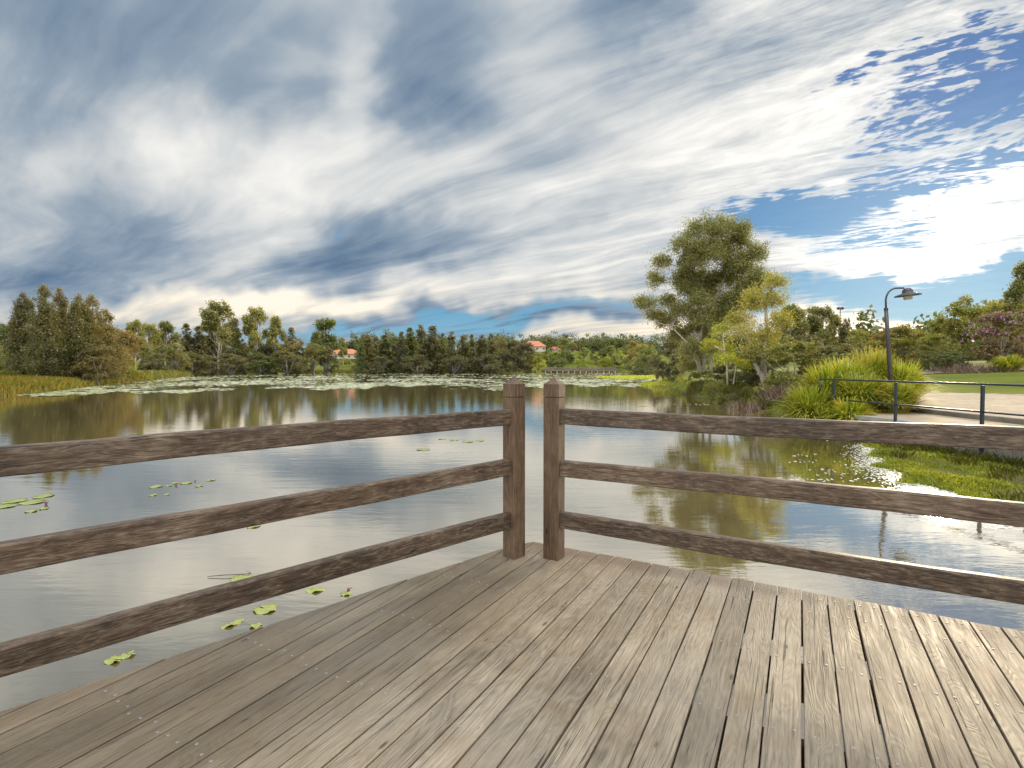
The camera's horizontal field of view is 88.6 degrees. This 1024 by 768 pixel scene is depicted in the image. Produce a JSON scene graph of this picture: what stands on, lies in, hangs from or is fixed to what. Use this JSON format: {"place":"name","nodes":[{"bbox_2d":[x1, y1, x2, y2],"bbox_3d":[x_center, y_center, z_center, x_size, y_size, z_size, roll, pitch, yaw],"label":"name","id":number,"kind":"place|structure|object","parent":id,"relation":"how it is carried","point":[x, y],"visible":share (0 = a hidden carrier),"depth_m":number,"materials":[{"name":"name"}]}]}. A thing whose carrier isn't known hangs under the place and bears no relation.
{"place":"outdoors","nodes":[
{"label":"outdoors","id":0,"kind":"place"},
{"bbox_2d":[14,373,659,395],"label":"lily pad field","id":1,"kind":"structure","parent":0,"point":[99,390],"depth_m":70.17,"materials":[{"name":"plant"}]},
{"bbox_2d":[125,369,622,380],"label":"shore grass","id":2,"kind":"structure","parent":0,"point":[147,375],"depth_m":121.44,"materials":[{"name":"plant"}]},
{"bbox_2d":[0,372,1023,767],"bbox_3d":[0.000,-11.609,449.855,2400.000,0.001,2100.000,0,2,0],"label":"water","id":3,"kind":"structure","parent":0,"point":[44,598],"depth_m":8.02,"materials":[{"name":"liquid"}]},
{"bbox_2d":[0,374,143,396],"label":"reeds","id":4,"kind":"object","parent":3,"relation":"on","point":[11,385],"visible":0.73,"depth_m":48.44,"materials":[{"name":"plant"}]},
{"bbox_2d":[0,542,1023,767],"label":"timber deck","id":5,"kind":"structure","parent":3,"relation":"on","point":[534,658],"depth_m":2.31,"materials":[{"name":"wood"}]},
{"bbox_2d":[0,376,524,677],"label":"timber fence","id":6,"kind":"object","parent":5,"relation":"attached to","point":[24,653],"visible":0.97,"depth_m":2.56,"materials":[{"name":"wood"}]},
{"bbox_2d":[543,376,1023,604],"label":"timber fence","id":7,"kind":"object","parent":5,"relation":"attached to","point":[558,468],"visible":1,"depth_m":3.10,"materials":[{"name":"wood"}]},
{"bbox_2d":[834,444,1011,529],"bbox_3d":[7.668,1.758,10.942,1.934,0.010,8.820,1,2,21],"label":"duckweed","id":8,"kind":"object","parent":3,"relation":"on","point":[923,488],"visible":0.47,"depth_m":9.76,"materials":[{"name":"plant"}]},
{"bbox_2d":[0,351,1023,458],"bbox_3d":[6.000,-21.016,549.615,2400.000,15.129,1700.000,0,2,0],"label":"ground","id":9,"kind":"structure","parent":0,"point":[1005,378],"depth_m":36.16,"materials":[{"name":"green plant"}]},
{"bbox_2d":[0,291,39,374],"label":"casuarina tree","id":10,"kind":"object","parent":9,"relation":"on","point":[17,321],"visible":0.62,"depth_m":63.00,"materials":[{"name":"green plant"}]},
{"bbox_2d":[14,283,71,377],"bbox_3d":[-52.505,-5.763,59.003,4.859,11.086,5.259,-1,2,-30],"label":"casuarina tree","id":11,"kind":"object","parent":9,"relation":"on","point":[46,321],"visible":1,"depth_m":58.18,"materials":[{"name":"green plant"}]},
{"bbox_2d":[38,286,74,375],"bbox_3d":[-54.040,-6.025,62.727,4.936,11.491,5.186,1,2,25],"label":"casuarina tree","id":12,"kind":"object","parent":9,"relation":"on","point":[62,308],"visible":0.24,"depth_m":62.44,"materials":[{"name":"green plant"}]},
{"bbox_2d":[57,293,105,375],"bbox_3d":[-50.868,-5.456,61.640,4.741,10.691,4.710,0,2,5],"label":"casuarina tree","id":13,"kind":"object","parent":9,"relation":"on","point":[73,329],"visible":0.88,"depth_m":61.29,"materials":[{"name":"green plant"}]},
{"bbox_2d":[64,345,122,385],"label":"round tree","id":14,"kind":"object","parent":9,"relation":"on","point":[88,373],"visible":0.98,"depth_m":61.24,"materials":[{"name":"green plant"}]},
{"bbox_2d":[65,294,122,378],"bbox_3d":[-51.038,-5.528,64.077,5.240,10.960,5.673,1,2,22],"label":"casuarina tree","id":15,"kind":"object","parent":9,"relation":"on","point":[92,304],"visible":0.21,"depth_m":63.81,"materials":[{"name":"green plant"}]},
{"bbox_2d":[96,308,134,379],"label":"casuarina tree","id":16,"kind":"object","parent":9,"relation":"on","point":[111,339],"visible":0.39,"depth_m":69.91,"materials":[{"name":"green plant"}]},
{"bbox_2d":[116,329,145,373],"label":"round tree","id":17,"kind":"object","parent":9,"relation":"on","point":[130,338],"visible":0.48,"depth_m":80.00,"materials":[{"name":"green plant"}]},
{"bbox_2d":[123,319,153,370],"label":"gum tree","id":18,"kind":"object","parent":9,"relation":"on","point":[135,326],"visible":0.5,"depth_m":97.70,"materials":[{"name":"green plant"}]},
{"bbox_2d":[138,322,162,363],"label":"gum tree","id":19,"kind":"object","parent":9,"relation":"on","point":[153,334],"visible":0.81,"depth_m":129.07,"materials":[{"name":"green plant"}]},
{"bbox_2d":[137,353,169,370],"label":"round tree","id":20,"kind":"object","parent":9,"relation":"on","point":[152,365],"visible":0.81,"depth_m":119.07,"materials":[{"name":"green plant"}]},
{"bbox_2d":[154,320,181,365],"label":"gum tree","id":21,"kind":"object","parent":9,"relation":"on","point":[166,327],"visible":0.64,"depth_m":139.24,"materials":[{"name":"green plant"}]},
{"bbox_2d":[159,342,192,369],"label":"round tree","id":22,"kind":"object","parent":9,"relation":"on","point":[172,355],"visible":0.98,"depth_m":131.34,"materials":[{"name":"green plant"}]},
{"bbox_2d":[176,323,199,368],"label":"casuarina tree","id":23,"kind":"object","parent":9,"relation":"on","point":[185,339],"visible":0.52,"depth_m":149.32,"materials":[{"name":"green plant"}]},
{"bbox_2d":[171,350,214,374],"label":"round tree","id":24,"kind":"object","parent":9,"relation":"on","point":[199,363],"visible":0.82,"depth_m":140.11,"materials":[{"name":"green plant"}]},
{"bbox_2d":[187,326,211,374],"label":"casuarina tree","id":25,"kind":"object","parent":9,"relation":"on","point":[200,348],"visible":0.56,"depth_m":151.02,"materials":[{"name":"green plant"}]},
{"bbox_2d":[199,299,234,372],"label":"gum tree","id":26,"kind":"object","parent":9,"relation":"on","point":[211,316],"visible":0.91,"depth_m":155.94,"materials":[{"name":"green plant"}]},
{"bbox_2d":[206,352,249,375],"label":"round tree","id":27,"kind":"object","parent":9,"relation":"on","point":[231,360],"visible":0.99,"depth_m":148.88,"materials":[{"name":"green plant"}]},
{"bbox_2d":[221,315,245,354],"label":"gum tree","id":28,"kind":"object","parent":9,"relation":"on","point":[234,342],"visible":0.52,"depth_m":171.12,"materials":[{"name":"green plant"}]},
{"bbox_2d":[224,343,261,374],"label":"round tree","id":29,"kind":"object","parent":9,"relation":"on","point":[242,353],"visible":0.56,"depth_m":166.13,"materials":[{"name":"green plant"}]},
{"bbox_2d":[239,305,268,372],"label":"gum tree","id":30,"kind":"object","parent":9,"relation":"on","point":[250,329],"visible":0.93,"depth_m":173.32,"materials":[{"name":"green plant"}]},
{"bbox_2d":[243,351,280,374],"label":"round tree","id":31,"kind":"object","parent":9,"relation":"on","point":[260,365],"visible":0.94,"depth_m":164.49,"materials":[{"name":"green plant"}]},
{"bbox_2d":[265,314,286,366],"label":"gum tree","id":32,"kind":"object","parent":9,"relation":"on","point":[275,325],"visible":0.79,"depth_m":178.62,"materials":[{"name":"green plant"}]},
{"bbox_2d":[269,350,310,374],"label":"round tree","id":33,"kind":"object","parent":9,"relation":"on","point":[290,369],"visible":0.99,"depth_m":167.07,"materials":[{"name":"green plant"}]},
{"bbox_2d":[279,337,319,373],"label":"round tree","id":34,"kind":"object","parent":9,"relation":"on","point":[294,348],"visible":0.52,"depth_m":177.20,"materials":[{"name":"green plant"}]},
{"bbox_2d":[295,342,330,373],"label":"round tree","id":35,"kind":"object","parent":9,"relation":"on","point":[316,348],"visible":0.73,"depth_m":180.42,"materials":[{"name":"green plant"}]},
{"bbox_2d":[314,345,339,373],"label":"round tree","id":36,"kind":"object","parent":9,"relation":"on","point":[322,361],"visible":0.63,"depth_m":185.58,"materials":[{"name":"green plant"}]},
{"bbox_2d":[312,317,342,367],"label":"tree","id":37,"kind":"object","parent":9,"relation":"on","point":[322,326],"visible":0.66,"depth_m":203.42,"materials":[{"name":"green plant"}]},
{"bbox_2d":[352,339,365,372],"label":"casuarina tree","id":38,"kind":"object","parent":9,"relation":"on","point":[360,359],"visible":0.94,"depth_m":203.89,"materials":[{"name":"green plant"}]},
{"bbox_2d":[354,334,375,372],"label":"casuarina tree","id":39,"kind":"object","parent":9,"relation":"on","point":[367,342],"visible":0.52,"depth_m":213.30,"materials":[{"name":"green plant"}]},
{"bbox_2d":[364,356,392,373],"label":"round tree","id":40,"kind":"object","parent":9,"relation":"on","point":[378,369],"visible":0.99,"depth_m":198.73,"materials":[{"name":"green plant"}]},
{"bbox_2d":[369,335,394,372],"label":"casuarina tree","id":41,"kind":"object","parent":9,"relation":"on","point":[384,350],"visible":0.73,"depth_m":208.49,"materials":[{"name":"green plant"}]},
{"bbox_2d":[391,331,410,372],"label":"casuarina tree","id":42,"kind":"object","parent":9,"relation":"on","point":[399,346],"visible":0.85,"depth_m":203.92,"materials":[{"name":"green plant"}]},
{"bbox_2d":[395,327,419,372],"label":"casuarina tree","id":43,"kind":"object","parent":9,"relation":"on","point":[411,343],"visible":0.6,"depth_m":213.36,"materials":[{"name":"green plant"}]},
{"bbox_2d":[401,354,434,373],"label":"round tree","id":44,"kind":"object","parent":9,"relation":"on","point":[413,365],"visible":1,"depth_m":199.32,"materials":[{"name":"green plant"}]},
{"bbox_2d":[419,325,446,372],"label":"casuarina tree","id":45,"kind":"object","parent":9,"relation":"on","point":[431,343],"visible":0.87,"depth_m":207.94,"materials":[{"name":"green plant"}]},
{"bbox_2d":[442,331,458,372],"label":"casuarina tree","id":46,"kind":"object","parent":9,"relation":"on","point":[450,349],"visible":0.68,"depth_m":203.94,"materials":[{"name":"green plant"}]},
{"bbox_2d":[439,355,470,372],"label":"round tree","id":47,"kind":"object","parent":9,"relation":"on","point":[452,362],"visible":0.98,"depth_m":200.55,"materials":[{"name":"green plant"}]},
{"bbox_2d":[455,335,472,372],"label":"casuarina tree","id":48,"kind":"object","parent":9,"relation":"on","point":[464,350],"visible":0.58,"depth_m":213.98,"materials":[{"name":"green plant"}]},
{"bbox_2d":[468,334,492,372],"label":"casuarina tree","id":49,"kind":"object","parent":9,"relation":"on","point":[482,348],"visible":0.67,"depth_m":208.02,"materials":[{"name":"green plant"}]},
{"bbox_2d":[473,353,504,373],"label":"round tree","id":50,"kind":"object","parent":9,"relation":"on","point":[490,367],"visible":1,"depth_m":201.70,"materials":[{"name":"green plant"}]},
{"bbox_2d":[0,304,987,370],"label":"distant woods","id":51,"kind":"object","parent":9,"relation":"on","point":[598,343],"visible":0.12,"depth_m":328.94,"materials":[{"name":"green plant"}]},
{"bbox_2d":[489,335,516,372],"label":"tree","id":52,"kind":"object","parent":9,"relation":"on","point":[501,346],"visible":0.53,"depth_m":213.31,"materials":[{"name":"green plant"}]},
{"bbox_2d":[497,339,528,372],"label":"round tree","id":53,"kind":"object","parent":9,"relation":"on","point":[515,347],"visible":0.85,"depth_m":210.13,"materials":[{"name":"green plant"}]},
{"bbox_2d":[510,342,535,371],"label":"round tree","id":54,"kind":"object","parent":9,"relation":"on","point":[520,364],"visible":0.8,"depth_m":208.29,"materials":[{"name":"green plant"}]},
{"bbox_2d":[520,350,542,372],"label":"round tree","id":55,"kind":"object","parent":9,"relation":"on","point":[529,357],"visible":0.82,"depth_m":206.03,"materials":[{"name":"green plant"}]},
{"bbox_2d":[555,338,576,363],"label":"round tree","id":56,"kind":"object","parent":9,"relation":"on","point":[564,354],"visible":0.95,"depth_m":268.48,"materials":[{"name":"green plant"}]},
{"bbox_2d":[544,367,616,372],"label":"boardwalk","id":57,"kind":"structure","parent":9,"relation":"on","point":[574,370],"depth_m":236.72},
{"bbox_2d":[613,345,638,372],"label":"round tree","id":58,"kind":"object","parent":9,"relation":"on","point":[628,366],"visible":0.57,"depth_m":219.96,"materials":[{"name":"green plant"}]},
{"bbox_2d":[629,355,660,374],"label":"shrub","id":59,"kind":"object","parent":9,"relation":"on","point":[641,371],"visible":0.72,"depth_m":158.10,"materials":[{"name":"green plant"}]},
{"bbox_2d":[619,372,690,394],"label":"bank reeds","id":60,"kind":"object","parent":9,"relation":"on","point":[660,389],"visible":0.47,"depth_m":49.61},
{"bbox_2d":[648,339,680,380],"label":"round tree","id":61,"kind":"object","parent":9,"relation":"on","point":[666,372],"visible":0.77,"depth_m":77.48,"materials":[{"name":"green plant"}]},
{"bbox_2d":[627,207,775,374],"bbox_3d":[13.348,-6.399,37.599,10.151,11.892,6.738,0,2,0],"label":"gum tree","id":62,"kind":"object","parent":9,"relation":"on","point":[701,286],"visible":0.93,"depth_m":36.92,"materials":[{"name":"green plant"}]},
{"bbox_2d":[703,379,730,402],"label":"shrub","id":63,"kind":"object","parent":9,"relation":"on","point":[720,397],"visible":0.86,"depth_m":32.01,"materials":[{"name":"green plant"}]},
{"bbox_2d":[705,355,732,380],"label":"round tree","id":64,"kind":"object","parent":9,"relation":"on","point":[720,370],"visible":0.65,"depth_m":43.80,"materials":[{"name":"green plant"}]},
{"bbox_2d":[699,320,755,384],"bbox_3d":[12.606,-1.910,31.246,2.321,3.931,4.119,0,2,-10],"label":"gum tree","id":65,"kind":"object","parent":9,"relation":"on","point":[710,343],"visible":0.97,"depth_m":30.82,"materials":[{"name":"green plant"}]},
{"bbox_2d":[685,379,792,415],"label":"waterside grass","id":66,"kind":"structure","parent":9,"relation":"on","point":[736,388],"depth_m":31.14,"materials":[{"name":"plant"}]},
{"bbox_2d":[722,398,774,411],"bbox_3d":[12.281,1.010,26.056,4.181,0.805,3.820,-1,2,-31],"label":"brushwood","id":67,"kind":"object","parent":9,"relation":"on","point":[748,407],"visible":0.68,"depth_m":25.72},
{"bbox_2d":[736,368,768,385],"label":"shrub","id":68,"kind":"object","parent":9,"relation":"on","point":[749,375],"visible":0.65,"depth_m":32.73,"materials":[{"name":"green plant"}]},
{"bbox_2d":[719,267,802,384],"bbox_3d":[13.878,-2.790,30.067,3.863,7.295,4.454,0,2,0],"label":"gum tree","id":69,"kind":"object","parent":9,"relation":"on","point":[767,335],"visible":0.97,"depth_m":29.31,"materials":[{"name":"green plant"}]},
{"bbox_2d":[750,379,798,401],"bbox_3d":[12.743,0.246,24.101,3.362,1.040,2.707,0,2,0],"label":"brushwood","id":70,"kind":"object","parent":9,"relation":"on","point":[770,394],"visible":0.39,"depth_m":23.94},
{"bbox_2d":[774,302,811,371],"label":"gum tree","id":71,"kind":"object","parent":9,"relation":"on","point":[804,325],"visible":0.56,"depth_m":57.06,"materials":[{"name":"green plant"}]},
{"bbox_2d":[735,337,851,392],"bbox_3d":[14.575,-0.874,26.993,6.047,3.046,6.819,1,2,37],"label":"shrub","id":72,"kind":"object","parent":9,"relation":"on","point":[790,350],"visible":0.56,"depth_m":26.56,"materials":[{"name":"green plant"}]},
{"bbox_2d":[754,384,842,419],"bbox_3d":[9.872,0.719,17.496,3.634,1.556,3.558,-1,2,-33],"label":"grass tussock","id":73,"kind":"object","parent":9,"relation":"on","point":[800,403],"depth_m":17.00,"materials":[{"name":"plant"}]},
{"bbox_2d":[776,359,862,399],"bbox_3d":[10.987,0.002,18.212,3.544,1.787,3.769,2,2,41],"label":"grass tussock","id":74,"kind":"object","parent":9,"relation":"on","point":[814,377],"depth_m":17.83,"materials":[{"name":"plant"}]},
{"bbox_2d":[804,304,837,346],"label":"gum tree","id":75,"kind":"object","parent":9,"relation":"on","point":[816,323],"visible":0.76,"depth_m":56.43,"materials":[{"name":"green plant"}]},
{"bbox_2d":[791,341,868,375],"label":"shrub","id":76,"kind":"object","parent":9,"relation":"on","point":[827,349],"visible":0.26,"depth_m":27.97,"materials":[{"name":"green plant"}]},
{"bbox_2d":[777,355,887,394],"bbox_3d":[11.683,-0.111,18.791,4.231,1.978,3.737,1,2,26],"label":"grass tussock","id":77,"kind":"object","parent":9,"relation":"on","point":[855,368],"depth_m":18.27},
{"bbox_2d":[826,314,847,341],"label":"gum tree","id":78,"kind":"object","parent":9,"relation":"on","point":[837,321],"visible":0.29,"depth_m":59.32,"materials":[{"name":"green plant"}]},
{"bbox_2d":[835,318,853,345],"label":"casuarina tree","id":79,"kind":"object","parent":9,"relation":"on","point":[842,332],"visible":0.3,"depth_m":57.77,"materials":[{"name":"green plant"}]},
{"bbox_2d":[811,395,887,420],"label":"grass tussock","id":80,"kind":"object","parent":9,"relation":"on","point":[844,410],"depth_m":15.95,"materials":[{"name":"plant"}]},
{"bbox_2d":[845,329,884,356],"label":"round tree","id":81,"kind":"object","parent":9,"relation":"on","point":[858,334],"visible":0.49,"depth_m":51.64,"materials":[{"name":"green plant"}]},
{"bbox_2d":[822,370,915,411],"bbox_3d":[11.258,0.222,17.012,3.367,1.420,3.769,0,2,0],"label":"grass tussock","id":82,"kind":"object","parent":9,"relation":"on","point":[860,389],"depth_m":16.54,"materials":[{"name":"plant"}]},
{"bbox_2d":[865,328,906,356],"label":"round tree","id":83,"kind":"object","parent":9,"relation":"on","point":[880,335],"visible":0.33,"depth_m":61.09,"materials":[{"name":"green plant"}]},
{"bbox_2d":[848,344,928,390],"bbox_3d":[13.513,-0.358,19.563,3.822,2.368,3.770,-1,2,-35],"label":"grass tussock","id":84,"kind":"object","parent":9,"relation":"on","point":[877,360],"depth_m":19.08,"materials":[{"name":"plant"}]},
{"bbox_2d":[884,287,921,383],"bbox_3d":[13.727,-1.220,18.548,1.145,4.357,0.799,1,2,26],"label":"street lamp","id":85,"kind":"object","parent":9,"relation":"on","point":[908,294],"visible":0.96,"depth_m":18.40,"materials":[{"name":"metal"}]},
{"bbox_2d":[877,323,929,362],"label":"round tree","id":86,"kind":"object","parent":9,"relation":"on","point":[908,334],"visible":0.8,"depth_m":59.46,"materials":[{"name":"green plant"}]},
{"bbox_2d":[871,378,938,412],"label":"grass tussock","id":87,"kind":"object","parent":9,"relation":"on","point":[910,398],"depth_m":16.25,"materials":[{"name":"plant"}]},
{"bbox_2d":[882,357,950,402],"bbox_3d":[14.030,-0.085,18.986,3.687,1.793,3.399,0,2,0],"label":"grass tussock","id":88,"kind":"object","parent":9,"relation":"on","point":[908,370],"depth_m":18.49,"materials":[{"name":"plant"}]},
{"bbox_2d":[900,343,957,369],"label":"shrub","id":89,"kind":"object","parent":9,"relation":"on","point":[929,349],"visible":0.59,"depth_m":49.40,"materials":[{"name":"green plant"}]},
{"bbox_2d":[850,414,1023,460],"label":"retaining wall","id":90,"kind":"structure","parent":9,"relation":"on","point":[1019,454],"depth_m":12.23,"materials":[{"name":"concrete"}]},
{"bbox_2d":[819,378,1023,450],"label":"steel railing","id":91,"kind":"object","parent":90,"relation":"on","point":[982,411],"visible":0.68,"depth_m":13.10,"materials":[{"name":"metal"}]},
{"bbox_2d":[915,332,961,358],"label":"round tree","id":92,"kind":"object","parent":9,"relation":"on","point":[933,340],"visible":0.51,"depth_m":54.23,"materials":[{"name":"green plant"}]},
{"bbox_2d":[858,442,1023,468],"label":"wall weeds","id":93,"kind":"object","parent":9,"relation":"on","point":[1003,459],"depth_m":11.52,"materials":[{"name":"plant"}]},
{"bbox_2d":[865,411,1023,426],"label":"walkway","id":94,"kind":"structure","parent":9,"relation":"on","point":[921,417],"depth_m":14.39,"materials":[{"name":"concrete"}]},
{"bbox_2d":[925,294,1001,359],"bbox_3d":[47.550,-5.679,55.848,6.292,7.952,6.615,-1,2,-25],"label":"round tree","id":95,"kind":"object","parent":9,"relation":"on","point":[954,322],"visible":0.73,"depth_m":54.79,"materials":[{"name":"green plant"}]},
{"bbox_2d":[910,407,1023,424],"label":"concrete kerb","id":96,"kind":"structure","parent":9,"relation":"on","point":[1011,420],"depth_m":14.52,"materials":[{"name":"concrete"}]},
{"bbox_2d":[913,365,1023,373],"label":"mulch bed","id":97,"kind":"object","parent":9,"relation":"on","point":[924,371],"visible":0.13,"depth_m":44.48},
{"bbox_2d":[910,353,950,370],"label":"shrub","id":98,"kind":"object","parent":97,"relation":"on","point":[931,357],"visible":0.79,"depth_m":45.46,"materials":[{"name":"green plant"}]},
{"bbox_2d":[937,351,971,369],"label":"shrub","id":99,"kind":"object","parent":97,"relation":"on","point":[955,357],"visible":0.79,"depth_m":44.78,"materials":[{"name":"green plant"}]},
{"bbox_2d":[920,360,1023,373],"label":"brushwood","id":100,"kind":"object","parent":97,"relation":"on","point":[974,369],"visible":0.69,"depth_m":40.43,"materials":[{"name":"plant"}]},
{"bbox_2d":[961,311,1023,362],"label":"round tree","id":101,"kind":"object","parent":97,"relation":"on","point":[991,349],"visible":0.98,"depth_m":43.78,"materials":[{"name":"purple plant"}]},
{"bbox_2d":[985,353,1023,371],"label":"grass tussock","id":102,"kind":"object","parent":97,"relation":"on","point":[1003,362],"depth_m":39.49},
{"bbox_2d":[998,260,1023,359],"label":"gum tree","id":103,"kind":"object","parent":97,"relation":"on","point":[1014,293],"visible":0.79,"depth_m":49.55,"materials":[{"name":"green plant"}]},
{"bbox_2d":[989,303,1023,365],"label":"round tree","id":104,"kind":"object","parent":9,"relation":"on","point":[1016,333],"visible":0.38,"depth_m":47.74,"materials":[{"name":"green plant"}]},
{"bbox_2d":[0,0,1023,363],"label":"sky","id":105,"kind":"structure","parent":0,"point":[475,167],"materials":[{"name":"blue"}]},
{"bbox_2d":[860,442,1023,501],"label":"marsh ground","id":106,"kind":"structure","parent":0,"point":[1019,481],"depth_m":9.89,"materials":[{"name":"green plant"}]},
{"bbox_2d":[917,392,1023,417],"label":"path","id":107,"kind":"structure","parent":0,"point":[1007,403],"depth_m":18.86,"materials":[{"name":"concrete"}]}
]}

